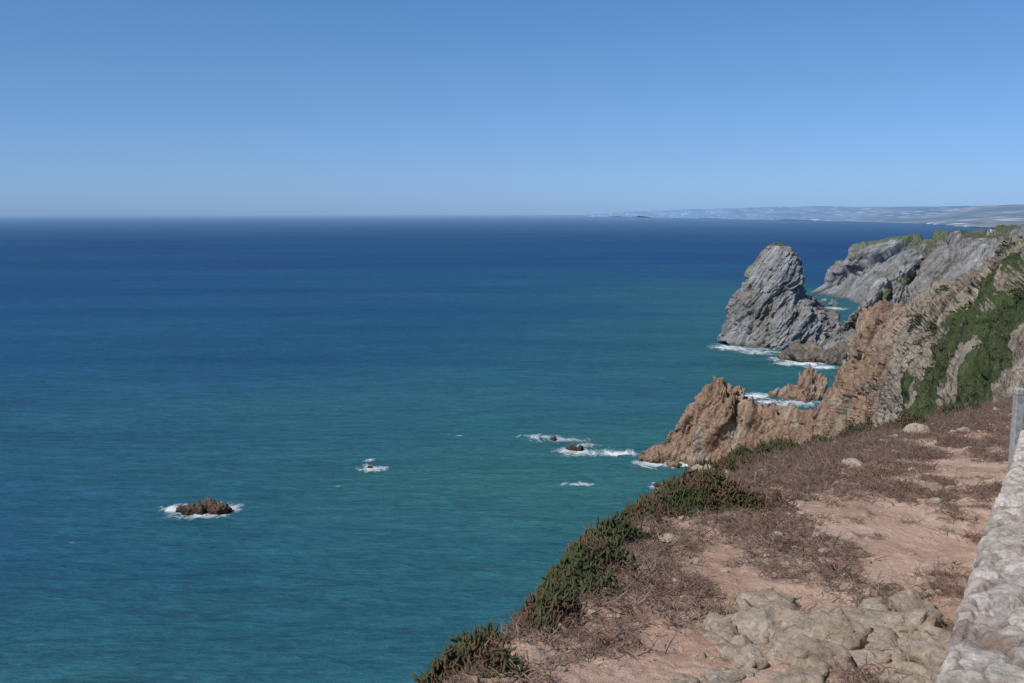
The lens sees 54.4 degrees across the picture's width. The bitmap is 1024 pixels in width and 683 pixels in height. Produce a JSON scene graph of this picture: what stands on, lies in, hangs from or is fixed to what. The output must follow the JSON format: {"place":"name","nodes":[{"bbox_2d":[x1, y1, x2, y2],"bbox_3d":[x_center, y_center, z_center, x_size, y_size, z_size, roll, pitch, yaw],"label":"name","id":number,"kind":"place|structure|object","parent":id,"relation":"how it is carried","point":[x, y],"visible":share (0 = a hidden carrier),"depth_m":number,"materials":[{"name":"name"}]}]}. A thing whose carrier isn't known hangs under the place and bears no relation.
{"place":"outdoors","nodes":[
{"label":"outdoors","id":0,"kind":"place"},
{"bbox_2d":[0,215,988,682],"bbox_3d":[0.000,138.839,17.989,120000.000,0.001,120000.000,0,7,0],"label":"sea","id":1,"kind":"structure","parent":0,"point":[278,379],"depth_m":702.74,"materials":[{"name":"liquid"}]},
{"bbox_2d":[176,496,231,515],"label":"sea rock","id":2,"kind":"object","parent":1,"relation":"in","point":[207,505],"visible":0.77,"depth_m":466.27,"materials":[{"name":"brown stone"}]},
{"bbox_2d":[165,307,841,517],"bbox_3d":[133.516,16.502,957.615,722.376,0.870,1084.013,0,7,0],"label":"sea foam","id":3,"kind":"object","parent":1,"relation":"on","point":[172,509],"visible":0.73,"depth_m":617.96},
{"bbox_2d":[565,444,583,451],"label":"sea rock","id":4,"kind":"object","parent":1,"relation":"in","point":[570,447],"visible":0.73,"depth_m":589.31,"materials":[{"name":"stone"}]},
{"bbox_2d":[653,482,660,487],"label":"sea rock","id":5,"kind":"object","parent":1,"relation":"in","point":[657,485],"visible":0.52,"depth_m":511.17,"materials":[{"name":"stone"}]},
{"bbox_2d":[637,451,681,467],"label":"sea rock","id":6,"kind":"object","parent":1,"relation":"in","point":[653,457],"visible":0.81,"depth_m":559.00,"materials":[{"name":"brown stone"}]},
{"bbox_2d":[717,242,842,349],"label":"sea stack","id":7,"kind":"object","parent":1,"relation":"in","point":[772,305],"visible":0.91,"depth_m":1052.37,"materials":[{"name":"grey stone"}]},
{"bbox_2d":[768,364,827,402],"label":"sea rock","id":8,"kind":"object","parent":1,"relation":"in","point":[810,385],"visible":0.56,"depth_m":749.62,"materials":[{"name":"brown stone"}]},
{"bbox_2d":[777,340,847,364],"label":"sea rock","id":9,"kind":"object","parent":1,"relation":"in","point":[811,351],"visible":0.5,"depth_m":935.13,"materials":[{"name":"grey stone"}]},
{"bbox_2d":[820,298,838,305],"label":"sea rock","id":10,"kind":"object","parent":1,"relation":"in","point":[833,303],"visible":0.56,"depth_m":1500.17,"materials":[{"name":"grey stone"}]},
{"bbox_2d":[0,0,1023,214],"label":"sky","id":11,"kind":"structure","parent":0,"point":[108,107],"materials":[{"name":"blue"}]},
{"bbox_2d":[445,414,1023,682],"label":"clifftop ground","id":12,"kind":"structure","parent":0,"point":[667,666],"depth_m":10.73,"materials":[{"name":"brown soil"}]},
{"bbox_2d":[411,396,987,682],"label":"ice plant","id":13,"kind":"object","parent":12,"relation":"on","point":[696,489],"visible":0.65,"depth_m":11.64,"materials":[{"name":"green plant"}]},
{"bbox_2d":[690,464,714,473],"bbox_3d":[3.397,2.386,17.685,0.524,0.405,0.319,2,8,14],"label":"boulder","id":14,"kind":"object","parent":12,"relation":"on","point":[696,466],"visible":0.1,"depth_m":17.68,"materials":[{"name":"stone"}]},
{"bbox_2d":[407,390,1023,682],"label":"dry scrub","id":15,"kind":"object","parent":12,"relation":"on","point":[980,419],"visible":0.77,"depth_m":12.67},
{"bbox_2d":[496,407,1010,680],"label":"scattered pebbles","id":16,"kind":"object","parent":12,"relation":"on","point":[668,536],"visible":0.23,"depth_m":12.02,"materials":[{"name":"stone"}]},
{"bbox_2d":[664,588,961,682],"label":"rock outcrop","id":17,"kind":"object","parent":12,"relation":"on","point":[799,639],"visible":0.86,"depth_m":8.06,"materials":[{"name":"stone"}]},
{"bbox_2d":[841,458,863,468],"bbox_3d":[6.392,2.363,18.681,0.441,0.325,0.291,2,8,17],"label":"boulder","id":18,"kind":"object","parent":12,"relation":"on","point":[854,461],"visible":0.36,"depth_m":18.64,"materials":[{"name":"stone"}]},
{"bbox_2d":[903,423,930,434],"bbox_3d":[10.953,2.481,26.837,0.632,0.628,0.535,7,10,44],"label":"boulder","id":19,"kind":"object","parent":12,"relation":"on","point":[917,426],"visible":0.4,"depth_m":26.68,"materials":[{"name":"stone"}]},
{"bbox_2d":[936,430,1023,682],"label":"stone wall","id":20,"kind":"structure","parent":12,"relation":"on","point":[985,644],"depth_m":6.02,"materials":[{"name":"grey stone"}]},
{"bbox_2d":[1007,387,1023,471],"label":"fence post","id":21,"kind":"object","parent":12,"relation":"on","point":[1017,420],"visible":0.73,"depth_m":18.89,"materials":[{"name":"wood"}]},
{"bbox_2d":[587,204,1023,228],"bbox_3d":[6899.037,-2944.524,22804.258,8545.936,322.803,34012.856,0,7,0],"label":"distant coast hills","id":22,"kind":"structure","parent":0,"point":[992,216],"depth_m":17674.27,"materials":[{"name":"grey"}]},
{"bbox_2d":[640,231,1023,467],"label":"rocky headland","id":23,"kind":"structure","parent":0,"point":[719,415],"depth_m":290.01,"materials":[{"name":"brown stone"}]},
{"bbox_2d":[895,236,1023,415],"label":"hillside scrub","id":24,"kind":"object","parent":23,"relation":"on","point":[970,304],"visible":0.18,"depth_m":90.20,"materials":[{"name":"green plant"}]},
{"bbox_2d":[810,230,986,306],"bbox_3d":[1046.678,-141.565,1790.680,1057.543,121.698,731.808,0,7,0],"label":"grey sea cliff","id":25,"kind":"structure","parent":0,"point":[857,270],"depth_m":1670.33,"materials":[{"name":"grey stone"}]},
{"bbox_2d":[818,224,1023,348],"bbox_3d":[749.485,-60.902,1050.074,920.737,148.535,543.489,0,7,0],"label":"grey sea cliff","id":26,"kind":"structure","parent":0,"point":[956,252],"depth_m":1062.92,"materials":[{"name":"stone"}]}
]}

